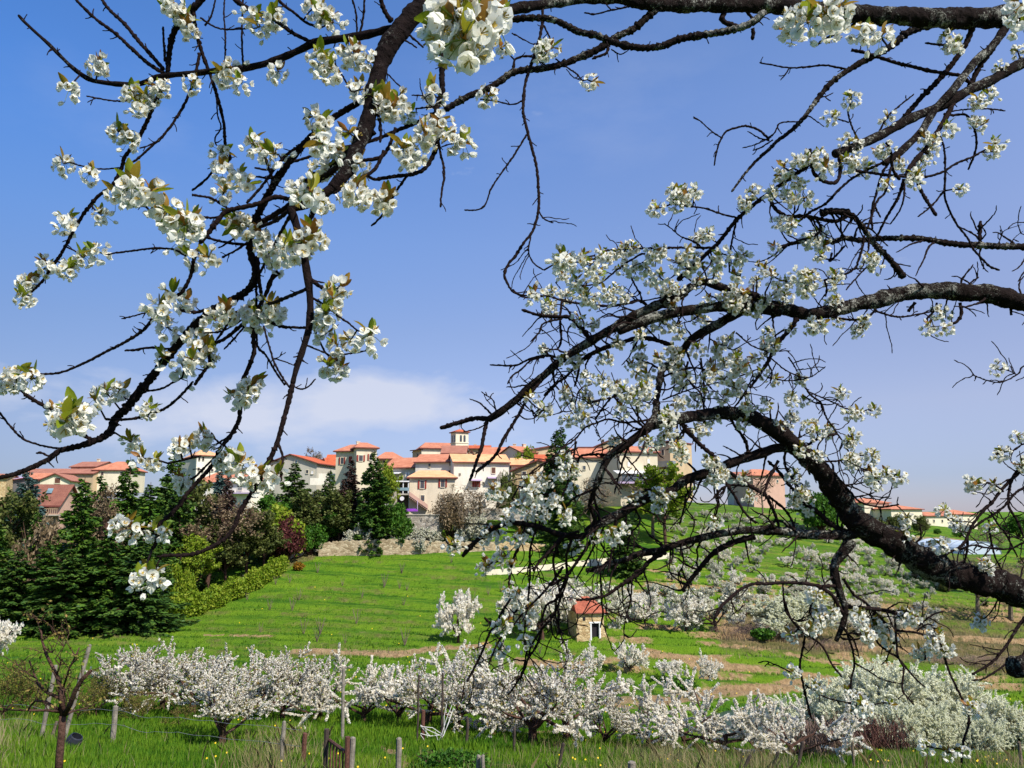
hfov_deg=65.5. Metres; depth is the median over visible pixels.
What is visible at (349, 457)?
window
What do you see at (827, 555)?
blossom tree
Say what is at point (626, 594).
blossom tree
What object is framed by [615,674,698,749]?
blossom tree
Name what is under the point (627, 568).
conifer
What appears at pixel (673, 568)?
blossom tree
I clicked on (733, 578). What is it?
blossom tree
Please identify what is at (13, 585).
conifer
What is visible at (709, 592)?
blossom tree
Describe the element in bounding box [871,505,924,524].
hillside house
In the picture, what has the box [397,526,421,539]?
silvery shrub
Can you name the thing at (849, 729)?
blossom tree
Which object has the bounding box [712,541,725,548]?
blossom tree
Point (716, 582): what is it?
blossom tree
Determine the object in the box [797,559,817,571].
blossom tree
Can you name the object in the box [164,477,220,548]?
broadleaf tree
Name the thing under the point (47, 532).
bush
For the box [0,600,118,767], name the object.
pruned tree
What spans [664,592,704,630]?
blossom tree
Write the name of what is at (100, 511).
tree
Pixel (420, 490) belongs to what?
front house
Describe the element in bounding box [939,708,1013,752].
white shrub
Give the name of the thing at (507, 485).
bush
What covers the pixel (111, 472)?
house
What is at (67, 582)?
conifer
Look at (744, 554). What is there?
blossom tree
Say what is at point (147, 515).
conifer
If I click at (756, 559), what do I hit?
blossom tree
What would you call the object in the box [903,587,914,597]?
blossom tree
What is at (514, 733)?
fence post
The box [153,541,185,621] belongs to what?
conifer
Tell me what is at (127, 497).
conifer
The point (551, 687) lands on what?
blossom tree
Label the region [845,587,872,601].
blossom tree
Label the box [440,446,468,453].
old house
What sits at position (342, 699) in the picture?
fence post
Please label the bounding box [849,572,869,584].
blossom tree
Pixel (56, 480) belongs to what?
window
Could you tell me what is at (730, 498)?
house
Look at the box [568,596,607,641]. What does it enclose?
stone hut
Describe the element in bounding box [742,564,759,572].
blossom tree
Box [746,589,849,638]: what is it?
white shrub
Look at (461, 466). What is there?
white house
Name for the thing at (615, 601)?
blossom tree
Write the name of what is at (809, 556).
blossom tree
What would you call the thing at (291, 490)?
conifer
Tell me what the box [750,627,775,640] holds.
bush
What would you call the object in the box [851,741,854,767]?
fence post
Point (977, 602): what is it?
broadleaf tree
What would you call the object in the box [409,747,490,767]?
bush
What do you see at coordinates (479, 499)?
broadleaf tree
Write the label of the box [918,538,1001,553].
polytunnel
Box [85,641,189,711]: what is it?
blossom tree
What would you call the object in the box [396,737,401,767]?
fence post
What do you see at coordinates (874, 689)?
white shrub
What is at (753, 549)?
blossom tree
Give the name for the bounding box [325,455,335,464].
house
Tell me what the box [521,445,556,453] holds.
narrow house
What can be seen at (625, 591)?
blossom tree
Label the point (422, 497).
window
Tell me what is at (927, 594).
blossom tree
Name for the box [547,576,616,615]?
blossom tree
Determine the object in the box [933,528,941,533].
bush
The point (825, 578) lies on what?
blossom tree
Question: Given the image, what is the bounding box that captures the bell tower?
[449,429,469,445]
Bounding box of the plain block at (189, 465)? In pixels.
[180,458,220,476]
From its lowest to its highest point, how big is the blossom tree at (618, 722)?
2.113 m
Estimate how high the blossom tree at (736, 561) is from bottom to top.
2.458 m
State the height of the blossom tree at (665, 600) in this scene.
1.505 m
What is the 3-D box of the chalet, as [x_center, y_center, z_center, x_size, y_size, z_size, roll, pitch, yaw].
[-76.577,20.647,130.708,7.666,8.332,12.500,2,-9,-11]
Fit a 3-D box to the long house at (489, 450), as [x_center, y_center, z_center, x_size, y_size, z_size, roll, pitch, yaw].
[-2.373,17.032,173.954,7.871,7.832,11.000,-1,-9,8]
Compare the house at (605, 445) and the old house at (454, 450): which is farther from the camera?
the house at (605, 445)
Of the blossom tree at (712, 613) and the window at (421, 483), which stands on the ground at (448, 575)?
the blossom tree at (712, 613)
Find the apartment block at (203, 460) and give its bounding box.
[185,450,219,480]
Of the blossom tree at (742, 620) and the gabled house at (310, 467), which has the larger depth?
the gabled house at (310, 467)
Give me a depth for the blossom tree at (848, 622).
94.06 m
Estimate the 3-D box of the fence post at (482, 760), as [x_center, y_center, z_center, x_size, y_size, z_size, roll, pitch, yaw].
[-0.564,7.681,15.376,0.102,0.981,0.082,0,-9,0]
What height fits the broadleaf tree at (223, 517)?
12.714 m
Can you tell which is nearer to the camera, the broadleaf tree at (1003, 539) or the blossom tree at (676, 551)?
the blossom tree at (676, 551)
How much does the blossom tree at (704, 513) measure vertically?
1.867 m
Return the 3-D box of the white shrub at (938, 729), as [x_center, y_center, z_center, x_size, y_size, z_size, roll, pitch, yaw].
[17.974,15.211,34.911,3.493,2.547,3.292,-1,-9,6]
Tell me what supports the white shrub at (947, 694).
on the ground at (448, 575)
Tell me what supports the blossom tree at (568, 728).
on the ground at (448, 575)
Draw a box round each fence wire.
[2,719,299,746]
[4,704,295,729]
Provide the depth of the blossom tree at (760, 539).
148.45 m
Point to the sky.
(432, 282)
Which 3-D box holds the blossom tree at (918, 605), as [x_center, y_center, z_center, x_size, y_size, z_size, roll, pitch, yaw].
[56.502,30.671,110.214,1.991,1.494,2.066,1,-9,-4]
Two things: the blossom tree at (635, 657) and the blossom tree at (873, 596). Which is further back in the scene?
the blossom tree at (873, 596)
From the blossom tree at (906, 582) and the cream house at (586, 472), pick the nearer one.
the blossom tree at (906, 582)
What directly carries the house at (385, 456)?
on the ground at (448, 575)
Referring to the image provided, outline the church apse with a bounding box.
[410,449,422,457]
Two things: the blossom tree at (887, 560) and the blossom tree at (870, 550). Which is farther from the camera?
the blossom tree at (870, 550)
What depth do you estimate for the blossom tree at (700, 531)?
146.52 m
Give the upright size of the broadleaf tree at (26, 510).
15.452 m
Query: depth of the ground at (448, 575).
90.39 m
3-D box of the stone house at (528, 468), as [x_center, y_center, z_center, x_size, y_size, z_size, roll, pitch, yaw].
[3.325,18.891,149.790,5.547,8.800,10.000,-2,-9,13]
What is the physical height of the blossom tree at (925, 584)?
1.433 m
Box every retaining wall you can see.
[319,539,493,556]
[494,541,551,551]
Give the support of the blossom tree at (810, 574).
on the ground at (448, 575)
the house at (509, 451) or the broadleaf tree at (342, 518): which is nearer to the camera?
the broadleaf tree at (342, 518)
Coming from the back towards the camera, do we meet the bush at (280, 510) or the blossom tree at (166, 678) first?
the bush at (280, 510)
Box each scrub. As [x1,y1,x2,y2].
[938,584,952,591]
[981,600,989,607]
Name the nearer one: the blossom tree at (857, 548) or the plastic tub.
the plastic tub
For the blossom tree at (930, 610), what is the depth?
105.28 m
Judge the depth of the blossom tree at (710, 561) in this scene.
125.58 m
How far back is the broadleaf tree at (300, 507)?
121.24 m
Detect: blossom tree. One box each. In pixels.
[0,619,23,654]
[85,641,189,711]
[106,636,259,715]
[112,644,204,708]
[168,654,294,744]
[198,642,298,718]
[243,641,353,718]
[256,643,359,727]
[298,655,399,723]
[345,639,502,730]
[358,658,424,721]
[395,649,504,732]
[432,588,482,642]
[444,642,541,736]
[465,638,628,743]
[467,656,629,746]
[495,578,539,624]
[504,581,583,640]
[542,596,568,629]
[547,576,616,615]
[568,681,645,744]
[582,638,605,671]
[603,591,630,628]
[612,639,648,673]
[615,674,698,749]
[619,584,634,595]
[620,592,644,604]
[620,676,738,751]
[624,586,663,623]
[625,678,634,684]
[645,582,661,591]
[650,666,799,752]
[654,659,689,677]
[660,582,677,593]
[660,596,667,604]
[660,604,668,613]
[662,524,678,532]
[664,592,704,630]
[666,570,677,580]
[666,583,749,632]
[667,553,676,563]
[670,564,687,574]
[671,516,683,522]
[671,535,678,541]
[674,546,686,555]
[676,525,687,534]
[683,544,695,554]
[684,555,701,567]
[685,570,700,584]
[686,587,698,596]
[696,528,710,533]
[696,648,723,680]
[698,521,708,528]
[699,509,708,517]
[699,586,718,596]
[700,556,713,566]
[701,540,712,548]
[702,596,717,609]
[705,572,719,587]
[707,563,724,577]
[707,608,720,618]
[710,560,723,569]
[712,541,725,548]
[718,580,736,589]
[718,689,796,757]
[719,536,729,541]
[719,548,733,560]
[721,512,733,521]
[725,613,745,624]
[727,556,743,570]
[727,566,745,583]
[735,512,744,522]
[735,550,750,563]
[735,691,872,763]
[736,602,752,616]
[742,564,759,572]
[743,516,754,522]
[743,593,755,601]
[745,582,755,593]
[747,542,758,552]
[750,554,763,564]
[753,535,764,542]
[754,594,769,601]
[755,572,775,581]
[757,585,772,593]
[759,543,772,554]
[764,538,779,545]
[777,538,790,544]
[777,556,797,567]
[779,576,789,584]
[781,587,793,594]
[784,572,797,578]
[788,577,803,581]
[789,545,801,557]
[791,585,807,594]
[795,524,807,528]
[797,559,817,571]
[798,576,809,585]
[801,545,823,560]
[804,570,814,578]
[806,542,815,550]
[813,558,830,569]
[814,575,829,582]
[820,552,834,559]
[820,580,833,589]
[836,612,861,629]
[839,570,855,582]
[842,558,862,572]
[845,551,860,560]
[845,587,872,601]
[846,598,865,610]
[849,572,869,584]
[852,544,861,552]
[853,539,863,544]
[853,583,874,594]
[853,623,871,632]
[861,546,876,554]
[863,567,877,576]
[864,554,874,566]
[865,603,881,622]
[866,594,882,602]
[867,599,881,606]
[869,578,880,585]
[872,585,884,594]
[877,565,894,575]
[878,577,897,589]
[882,606,902,623]
[884,557,897,567]
[885,587,899,595]
[893,622,905,633]
[895,566,910,578]
[896,577,918,588]
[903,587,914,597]
[911,621,931,632]
[913,600,928,608]
[918,580,929,588]
[922,587,936,598]
[924,614,943,623]
[926,607,940,616]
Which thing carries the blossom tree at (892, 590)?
on the ground at (448, 575)
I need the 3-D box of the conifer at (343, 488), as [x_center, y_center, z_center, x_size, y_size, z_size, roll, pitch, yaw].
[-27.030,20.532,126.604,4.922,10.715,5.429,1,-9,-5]
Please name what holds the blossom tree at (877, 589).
on the ground at (448, 575)
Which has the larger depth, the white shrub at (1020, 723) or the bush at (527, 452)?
the bush at (527, 452)
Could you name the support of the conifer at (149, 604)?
on the ground at (448, 575)
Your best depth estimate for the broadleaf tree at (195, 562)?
97.62 m
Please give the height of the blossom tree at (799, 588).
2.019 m
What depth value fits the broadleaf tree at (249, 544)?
106.96 m
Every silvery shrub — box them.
[342,523,370,540]
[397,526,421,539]
[404,526,443,541]
[413,534,432,552]
[453,510,492,541]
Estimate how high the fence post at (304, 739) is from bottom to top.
0.993 m
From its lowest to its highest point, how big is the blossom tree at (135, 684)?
2.873 m
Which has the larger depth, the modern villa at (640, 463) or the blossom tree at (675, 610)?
the modern villa at (640, 463)
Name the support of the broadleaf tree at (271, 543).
on the ground at (448, 575)
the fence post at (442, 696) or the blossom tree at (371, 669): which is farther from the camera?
the blossom tree at (371, 669)
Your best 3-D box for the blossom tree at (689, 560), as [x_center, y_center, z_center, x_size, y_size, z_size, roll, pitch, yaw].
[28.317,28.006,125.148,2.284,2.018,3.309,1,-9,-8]
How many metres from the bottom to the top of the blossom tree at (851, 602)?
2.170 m
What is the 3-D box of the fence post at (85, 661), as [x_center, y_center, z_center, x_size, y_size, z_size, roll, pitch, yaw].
[-11.497,8.286,20.951,0.642,2.761,0.110,0,-9,0]
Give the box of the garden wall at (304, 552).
[289,538,331,559]
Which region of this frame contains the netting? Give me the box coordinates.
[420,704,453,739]
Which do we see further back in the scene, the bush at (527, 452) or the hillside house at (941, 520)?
the hillside house at (941, 520)
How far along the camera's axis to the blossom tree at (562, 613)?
85.81 m
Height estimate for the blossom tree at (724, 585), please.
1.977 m
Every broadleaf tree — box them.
[0,487,50,561]
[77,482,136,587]
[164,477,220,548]
[173,533,223,581]
[177,492,266,588]
[200,518,251,583]
[223,507,276,573]
[243,493,292,517]
[250,509,291,567]
[290,486,334,529]
[304,446,325,459]
[315,508,345,540]
[320,485,364,540]
[381,459,402,503]
[431,484,486,541]
[437,484,515,516]
[574,478,618,523]
[620,479,694,536]
[626,461,695,544]
[745,472,779,513]
[784,491,809,526]
[960,560,1023,615]
[964,523,1015,561]
[972,554,1023,619]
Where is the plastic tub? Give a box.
[65,733,82,746]
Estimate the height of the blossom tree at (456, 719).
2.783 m
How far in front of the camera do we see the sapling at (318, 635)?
74.05 m
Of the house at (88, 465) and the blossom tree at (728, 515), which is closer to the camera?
the blossom tree at (728, 515)
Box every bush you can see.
[4,512,82,583]
[165,563,196,598]
[249,503,307,559]
[274,510,306,562]
[293,562,305,570]
[300,523,328,554]
[384,499,414,537]
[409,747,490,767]
[427,491,471,540]
[496,470,518,521]
[509,444,535,477]
[664,677,698,690]
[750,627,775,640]
[801,489,840,529]
[885,513,912,533]
[911,514,928,533]
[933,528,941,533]
[951,528,966,536]
[999,513,1023,536]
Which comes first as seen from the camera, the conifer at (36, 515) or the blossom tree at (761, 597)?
the conifer at (36, 515)
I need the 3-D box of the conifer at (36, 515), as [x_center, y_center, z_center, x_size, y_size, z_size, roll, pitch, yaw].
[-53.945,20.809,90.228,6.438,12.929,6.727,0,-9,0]
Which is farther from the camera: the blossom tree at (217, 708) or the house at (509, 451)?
the house at (509, 451)
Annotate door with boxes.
[592,623,597,636]
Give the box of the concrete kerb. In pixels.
[484,553,668,574]
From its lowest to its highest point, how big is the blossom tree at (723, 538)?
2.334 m
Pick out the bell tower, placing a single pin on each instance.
(459, 437)
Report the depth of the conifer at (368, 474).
123.83 m
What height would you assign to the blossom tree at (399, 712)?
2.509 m
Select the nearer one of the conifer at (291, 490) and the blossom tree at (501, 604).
the blossom tree at (501, 604)
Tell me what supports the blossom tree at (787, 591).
on the ground at (448, 575)
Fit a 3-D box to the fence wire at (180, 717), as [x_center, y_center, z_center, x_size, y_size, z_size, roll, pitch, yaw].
[-10.061,8.316,20.059,11.177,0.243,0.887,-3,-9,16]
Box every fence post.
[40,665,57,736]
[51,721,57,735]
[65,644,91,739]
[110,705,117,742]
[280,721,285,760]
[301,732,307,764]
[341,667,344,738]
[349,736,355,767]
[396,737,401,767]
[416,674,419,738]
[421,709,424,738]
[441,672,443,739]
[465,717,468,742]
[476,754,480,767]
[481,754,484,767]
[513,727,515,751]
[558,743,564,765]
[628,760,635,767]
[743,754,751,767]
[796,741,803,767]
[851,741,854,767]
[1017,741,1022,766]
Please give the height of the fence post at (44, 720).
2.268 m
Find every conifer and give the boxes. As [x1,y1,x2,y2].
[0,523,24,608]
[0,549,40,638]
[2,547,123,639]
[5,471,50,548]
[5,539,70,635]
[20,512,54,576]
[24,476,110,612]
[53,529,148,640]
[64,473,116,603]
[80,539,200,641]
[99,457,149,556]
[109,484,183,593]
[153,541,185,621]
[155,447,205,566]
[163,475,213,591]
[200,470,227,564]
[207,475,249,570]
[260,488,278,508]
[275,461,312,519]
[318,470,335,508]
[328,479,350,542]
[335,459,364,540]
[338,449,396,554]
[352,468,404,555]
[529,429,584,537]
[538,484,588,557]
[541,427,585,535]
[604,514,648,579]
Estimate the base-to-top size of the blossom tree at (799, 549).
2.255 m
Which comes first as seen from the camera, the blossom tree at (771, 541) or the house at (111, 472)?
the blossom tree at (771, 541)
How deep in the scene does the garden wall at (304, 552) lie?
119.13 m
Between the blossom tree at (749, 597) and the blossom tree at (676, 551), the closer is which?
the blossom tree at (749, 597)
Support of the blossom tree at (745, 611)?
on the ground at (448, 575)
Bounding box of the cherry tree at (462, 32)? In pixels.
[0,0,1023,762]
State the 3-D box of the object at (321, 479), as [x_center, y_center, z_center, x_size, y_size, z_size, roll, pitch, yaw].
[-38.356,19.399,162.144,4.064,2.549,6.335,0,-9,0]
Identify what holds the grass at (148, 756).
on the ground at (448, 575)
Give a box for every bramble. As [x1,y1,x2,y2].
[703,620,807,641]
[779,710,870,759]
[787,636,878,651]
[813,709,923,752]
[888,653,1016,667]
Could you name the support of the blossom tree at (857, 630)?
on the ground at (448, 575)
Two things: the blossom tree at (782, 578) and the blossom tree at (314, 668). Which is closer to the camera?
the blossom tree at (314, 668)
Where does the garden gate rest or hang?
on the ground at (448, 575)
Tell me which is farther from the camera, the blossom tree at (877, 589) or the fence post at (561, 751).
the blossom tree at (877, 589)
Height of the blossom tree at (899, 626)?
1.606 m
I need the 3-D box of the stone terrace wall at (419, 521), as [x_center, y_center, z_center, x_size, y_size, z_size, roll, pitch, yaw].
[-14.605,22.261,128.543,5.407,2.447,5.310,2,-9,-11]
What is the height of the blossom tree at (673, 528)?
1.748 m
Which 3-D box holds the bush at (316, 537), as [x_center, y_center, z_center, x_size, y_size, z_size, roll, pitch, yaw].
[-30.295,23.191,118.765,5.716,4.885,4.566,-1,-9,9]
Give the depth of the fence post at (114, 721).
20.81 m
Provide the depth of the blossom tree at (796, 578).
118.65 m
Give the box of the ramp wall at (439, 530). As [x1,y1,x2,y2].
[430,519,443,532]
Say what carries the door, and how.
in the stone hut
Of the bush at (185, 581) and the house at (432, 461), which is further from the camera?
the house at (432, 461)
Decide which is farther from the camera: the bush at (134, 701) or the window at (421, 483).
the window at (421, 483)
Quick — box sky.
[0,0,1023,511]
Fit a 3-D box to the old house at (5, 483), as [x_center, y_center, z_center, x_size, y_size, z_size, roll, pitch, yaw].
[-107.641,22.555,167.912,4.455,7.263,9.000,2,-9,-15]
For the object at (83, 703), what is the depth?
26.17 m
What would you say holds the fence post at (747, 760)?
on the ground at (448, 575)
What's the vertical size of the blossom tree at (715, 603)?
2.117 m
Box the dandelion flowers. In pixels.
[7,596,1007,767]
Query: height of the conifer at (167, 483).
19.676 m
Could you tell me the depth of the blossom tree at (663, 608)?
94.98 m
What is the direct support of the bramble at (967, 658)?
on the ground at (448, 575)
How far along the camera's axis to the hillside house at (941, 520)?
238.09 m
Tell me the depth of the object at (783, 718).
42.08 m
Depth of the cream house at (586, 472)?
157.31 m
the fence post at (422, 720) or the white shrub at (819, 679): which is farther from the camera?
the white shrub at (819, 679)
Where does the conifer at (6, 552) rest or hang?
on the ground at (448, 575)
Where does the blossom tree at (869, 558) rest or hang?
on the ground at (448, 575)
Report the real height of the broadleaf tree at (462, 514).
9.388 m
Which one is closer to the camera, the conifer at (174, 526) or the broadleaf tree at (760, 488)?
the conifer at (174, 526)
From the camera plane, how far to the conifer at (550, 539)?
125.06 m
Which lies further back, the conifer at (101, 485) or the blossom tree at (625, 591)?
the blossom tree at (625, 591)
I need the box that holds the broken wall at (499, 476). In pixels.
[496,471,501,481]
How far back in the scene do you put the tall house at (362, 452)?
160.20 m
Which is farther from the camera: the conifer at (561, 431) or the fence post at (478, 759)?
the conifer at (561, 431)
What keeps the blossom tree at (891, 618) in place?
on the ground at (448, 575)
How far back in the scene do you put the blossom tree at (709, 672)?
62.13 m
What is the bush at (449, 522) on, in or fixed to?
on the ground at (448, 575)
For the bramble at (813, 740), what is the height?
1.312 m
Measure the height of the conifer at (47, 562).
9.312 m
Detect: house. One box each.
[0,474,18,500]
[22,469,107,496]
[25,473,52,492]
[38,473,88,497]
[68,459,110,468]
[91,462,147,492]
[270,454,335,501]
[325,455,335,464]
[333,445,353,493]
[350,441,379,502]
[377,452,402,473]
[385,457,416,508]
[392,470,457,513]
[413,454,450,472]
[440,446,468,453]
[448,454,510,508]
[468,444,490,453]
[481,444,515,453]
[499,444,538,476]
[509,459,542,507]
[510,458,533,482]
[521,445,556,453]
[534,454,550,499]
[568,448,607,504]
[593,437,621,450]
[657,441,692,500]
[727,472,741,504]
[731,469,785,509]
[855,498,890,515]
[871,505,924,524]
[922,512,951,526]
[934,510,978,528]
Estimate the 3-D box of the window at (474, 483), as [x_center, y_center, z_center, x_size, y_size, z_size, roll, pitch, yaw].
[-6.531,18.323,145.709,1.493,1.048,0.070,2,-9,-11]
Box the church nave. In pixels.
[412,442,450,453]
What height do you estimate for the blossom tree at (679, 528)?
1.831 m
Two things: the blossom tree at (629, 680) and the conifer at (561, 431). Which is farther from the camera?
the conifer at (561, 431)
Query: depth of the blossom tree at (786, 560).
131.47 m
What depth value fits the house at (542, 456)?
150.75 m
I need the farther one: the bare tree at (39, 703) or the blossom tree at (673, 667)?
the blossom tree at (673, 667)
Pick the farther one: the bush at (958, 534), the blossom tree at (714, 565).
the bush at (958, 534)
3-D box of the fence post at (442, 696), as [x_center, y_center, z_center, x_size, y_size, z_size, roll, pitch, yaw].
[-2.134,10.080,24.309,0.079,2.428,0.075,0,-9,0]
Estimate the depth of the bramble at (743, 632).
84.79 m
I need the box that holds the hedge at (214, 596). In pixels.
[164,555,289,617]
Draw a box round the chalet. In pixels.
[15,484,78,529]
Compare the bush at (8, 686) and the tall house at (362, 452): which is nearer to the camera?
the bush at (8, 686)
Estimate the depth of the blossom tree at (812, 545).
145.67 m
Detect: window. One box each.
[54,478,60,483]
[339,457,344,464]
[348,456,352,463]
[357,455,364,461]
[418,480,426,488]
[420,495,424,501]
[439,479,446,487]
[472,481,479,486]
[491,467,495,473]
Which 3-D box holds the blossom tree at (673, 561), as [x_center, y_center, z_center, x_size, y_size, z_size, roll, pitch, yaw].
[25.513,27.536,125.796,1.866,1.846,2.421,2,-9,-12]
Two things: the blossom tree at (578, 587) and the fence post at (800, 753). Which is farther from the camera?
the blossom tree at (578, 587)
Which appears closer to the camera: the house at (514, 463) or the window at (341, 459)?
the house at (514, 463)
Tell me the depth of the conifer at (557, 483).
136.56 m
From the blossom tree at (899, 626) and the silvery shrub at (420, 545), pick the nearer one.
the blossom tree at (899, 626)
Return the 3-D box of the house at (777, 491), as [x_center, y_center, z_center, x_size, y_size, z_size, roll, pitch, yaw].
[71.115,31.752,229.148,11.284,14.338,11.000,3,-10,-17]
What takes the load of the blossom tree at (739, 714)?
on the ground at (448, 575)
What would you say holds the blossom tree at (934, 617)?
on the ground at (448, 575)
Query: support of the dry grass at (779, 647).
on the ground at (448, 575)
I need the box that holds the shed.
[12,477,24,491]
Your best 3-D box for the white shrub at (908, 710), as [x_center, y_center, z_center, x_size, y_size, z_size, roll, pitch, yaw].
[16.511,15.145,35.029,3.690,2.634,3.737,-5,-10,28]
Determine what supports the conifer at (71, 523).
on the ground at (448, 575)
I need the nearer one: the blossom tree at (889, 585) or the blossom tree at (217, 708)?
the blossom tree at (217, 708)
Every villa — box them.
[195,472,272,513]
[601,446,660,506]
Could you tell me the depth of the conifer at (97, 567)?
76.73 m
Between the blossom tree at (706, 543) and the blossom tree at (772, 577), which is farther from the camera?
the blossom tree at (706, 543)
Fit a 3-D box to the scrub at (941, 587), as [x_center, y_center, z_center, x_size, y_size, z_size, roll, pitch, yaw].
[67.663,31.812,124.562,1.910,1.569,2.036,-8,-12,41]
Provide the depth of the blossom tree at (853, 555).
139.18 m
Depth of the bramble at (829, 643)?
81.69 m
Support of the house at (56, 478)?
on the ground at (448, 575)
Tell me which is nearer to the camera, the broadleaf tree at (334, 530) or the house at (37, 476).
the broadleaf tree at (334, 530)
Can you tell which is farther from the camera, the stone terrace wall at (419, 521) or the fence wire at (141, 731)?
the stone terrace wall at (419, 521)
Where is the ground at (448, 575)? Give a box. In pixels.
[0,501,1023,767]
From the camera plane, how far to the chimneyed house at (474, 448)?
195.51 m
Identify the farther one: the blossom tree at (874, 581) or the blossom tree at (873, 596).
the blossom tree at (874, 581)
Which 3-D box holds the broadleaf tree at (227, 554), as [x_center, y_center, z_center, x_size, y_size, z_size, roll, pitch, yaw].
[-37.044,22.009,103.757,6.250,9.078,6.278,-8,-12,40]
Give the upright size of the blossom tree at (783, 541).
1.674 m
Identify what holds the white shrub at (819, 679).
on the ground at (448, 575)
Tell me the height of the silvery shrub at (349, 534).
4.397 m
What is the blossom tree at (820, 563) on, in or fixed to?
on the ground at (448, 575)
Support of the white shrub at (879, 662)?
on the ground at (448, 575)
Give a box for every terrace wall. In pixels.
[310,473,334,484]
[405,514,439,529]
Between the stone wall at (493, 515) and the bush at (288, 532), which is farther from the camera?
the stone wall at (493, 515)
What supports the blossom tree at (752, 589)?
on the ground at (448, 575)
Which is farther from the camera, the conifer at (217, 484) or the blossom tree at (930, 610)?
the conifer at (217, 484)
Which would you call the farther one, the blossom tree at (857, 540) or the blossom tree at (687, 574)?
the blossom tree at (857, 540)
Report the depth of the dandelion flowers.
21.36 m
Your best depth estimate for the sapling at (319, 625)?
78.73 m
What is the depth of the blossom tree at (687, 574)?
111.95 m
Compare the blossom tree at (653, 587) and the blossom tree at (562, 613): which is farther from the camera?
the blossom tree at (653, 587)
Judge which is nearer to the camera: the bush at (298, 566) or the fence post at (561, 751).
the fence post at (561, 751)
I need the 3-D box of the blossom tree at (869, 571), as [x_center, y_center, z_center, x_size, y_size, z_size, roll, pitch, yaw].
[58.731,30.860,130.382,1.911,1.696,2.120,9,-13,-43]
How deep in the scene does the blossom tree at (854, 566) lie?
132.09 m
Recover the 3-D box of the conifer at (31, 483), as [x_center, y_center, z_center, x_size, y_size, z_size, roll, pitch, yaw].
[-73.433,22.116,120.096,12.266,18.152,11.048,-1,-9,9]
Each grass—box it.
[0,680,1023,766]
[0,705,1023,767]
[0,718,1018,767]
[0,727,1023,767]
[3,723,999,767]
[99,553,1023,682]
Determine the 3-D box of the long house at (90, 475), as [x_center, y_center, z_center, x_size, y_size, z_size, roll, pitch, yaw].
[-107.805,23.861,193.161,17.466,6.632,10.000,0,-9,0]
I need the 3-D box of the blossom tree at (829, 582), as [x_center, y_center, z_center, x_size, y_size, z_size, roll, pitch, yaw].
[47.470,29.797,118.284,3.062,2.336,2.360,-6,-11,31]
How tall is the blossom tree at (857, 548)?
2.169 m
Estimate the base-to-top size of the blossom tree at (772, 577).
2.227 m
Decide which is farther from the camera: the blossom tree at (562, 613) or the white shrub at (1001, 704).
the blossom tree at (562, 613)
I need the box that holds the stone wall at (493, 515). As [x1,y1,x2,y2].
[453,508,538,521]
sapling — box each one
[313,627,321,641]
[316,617,325,634]
[400,627,410,645]
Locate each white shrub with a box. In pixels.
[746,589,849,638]
[767,659,944,732]
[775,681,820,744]
[802,672,862,726]
[836,654,982,712]
[861,699,933,748]
[883,697,967,747]
[915,664,1014,746]
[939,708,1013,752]
[951,688,1023,749]
[978,697,1023,750]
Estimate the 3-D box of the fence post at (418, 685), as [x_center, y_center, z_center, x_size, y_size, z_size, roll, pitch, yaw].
[-2.859,10.064,24.210,0.084,2.353,0.064,0,-9,0]
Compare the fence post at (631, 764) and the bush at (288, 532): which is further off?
the bush at (288, 532)
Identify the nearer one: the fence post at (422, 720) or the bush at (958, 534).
the fence post at (422, 720)
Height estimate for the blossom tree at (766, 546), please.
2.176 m
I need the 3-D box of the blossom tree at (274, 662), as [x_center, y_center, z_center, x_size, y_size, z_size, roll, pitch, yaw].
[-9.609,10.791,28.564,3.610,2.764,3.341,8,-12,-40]
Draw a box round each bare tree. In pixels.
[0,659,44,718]
[0,661,70,715]
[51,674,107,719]
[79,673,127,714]
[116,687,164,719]
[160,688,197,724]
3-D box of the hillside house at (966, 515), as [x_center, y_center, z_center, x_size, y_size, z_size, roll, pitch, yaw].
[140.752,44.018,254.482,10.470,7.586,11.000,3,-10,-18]
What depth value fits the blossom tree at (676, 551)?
131.49 m
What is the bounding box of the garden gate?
[323,728,349,767]
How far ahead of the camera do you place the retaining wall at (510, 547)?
124.09 m
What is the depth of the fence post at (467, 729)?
23.16 m
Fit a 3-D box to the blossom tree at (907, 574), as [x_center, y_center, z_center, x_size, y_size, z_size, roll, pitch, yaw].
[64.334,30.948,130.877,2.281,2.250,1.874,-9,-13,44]
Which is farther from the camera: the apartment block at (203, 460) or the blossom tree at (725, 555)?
the apartment block at (203, 460)
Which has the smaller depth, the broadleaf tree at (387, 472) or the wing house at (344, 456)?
the broadleaf tree at (387, 472)
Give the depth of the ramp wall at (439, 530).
126.95 m
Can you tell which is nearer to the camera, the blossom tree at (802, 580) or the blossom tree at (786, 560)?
the blossom tree at (802, 580)

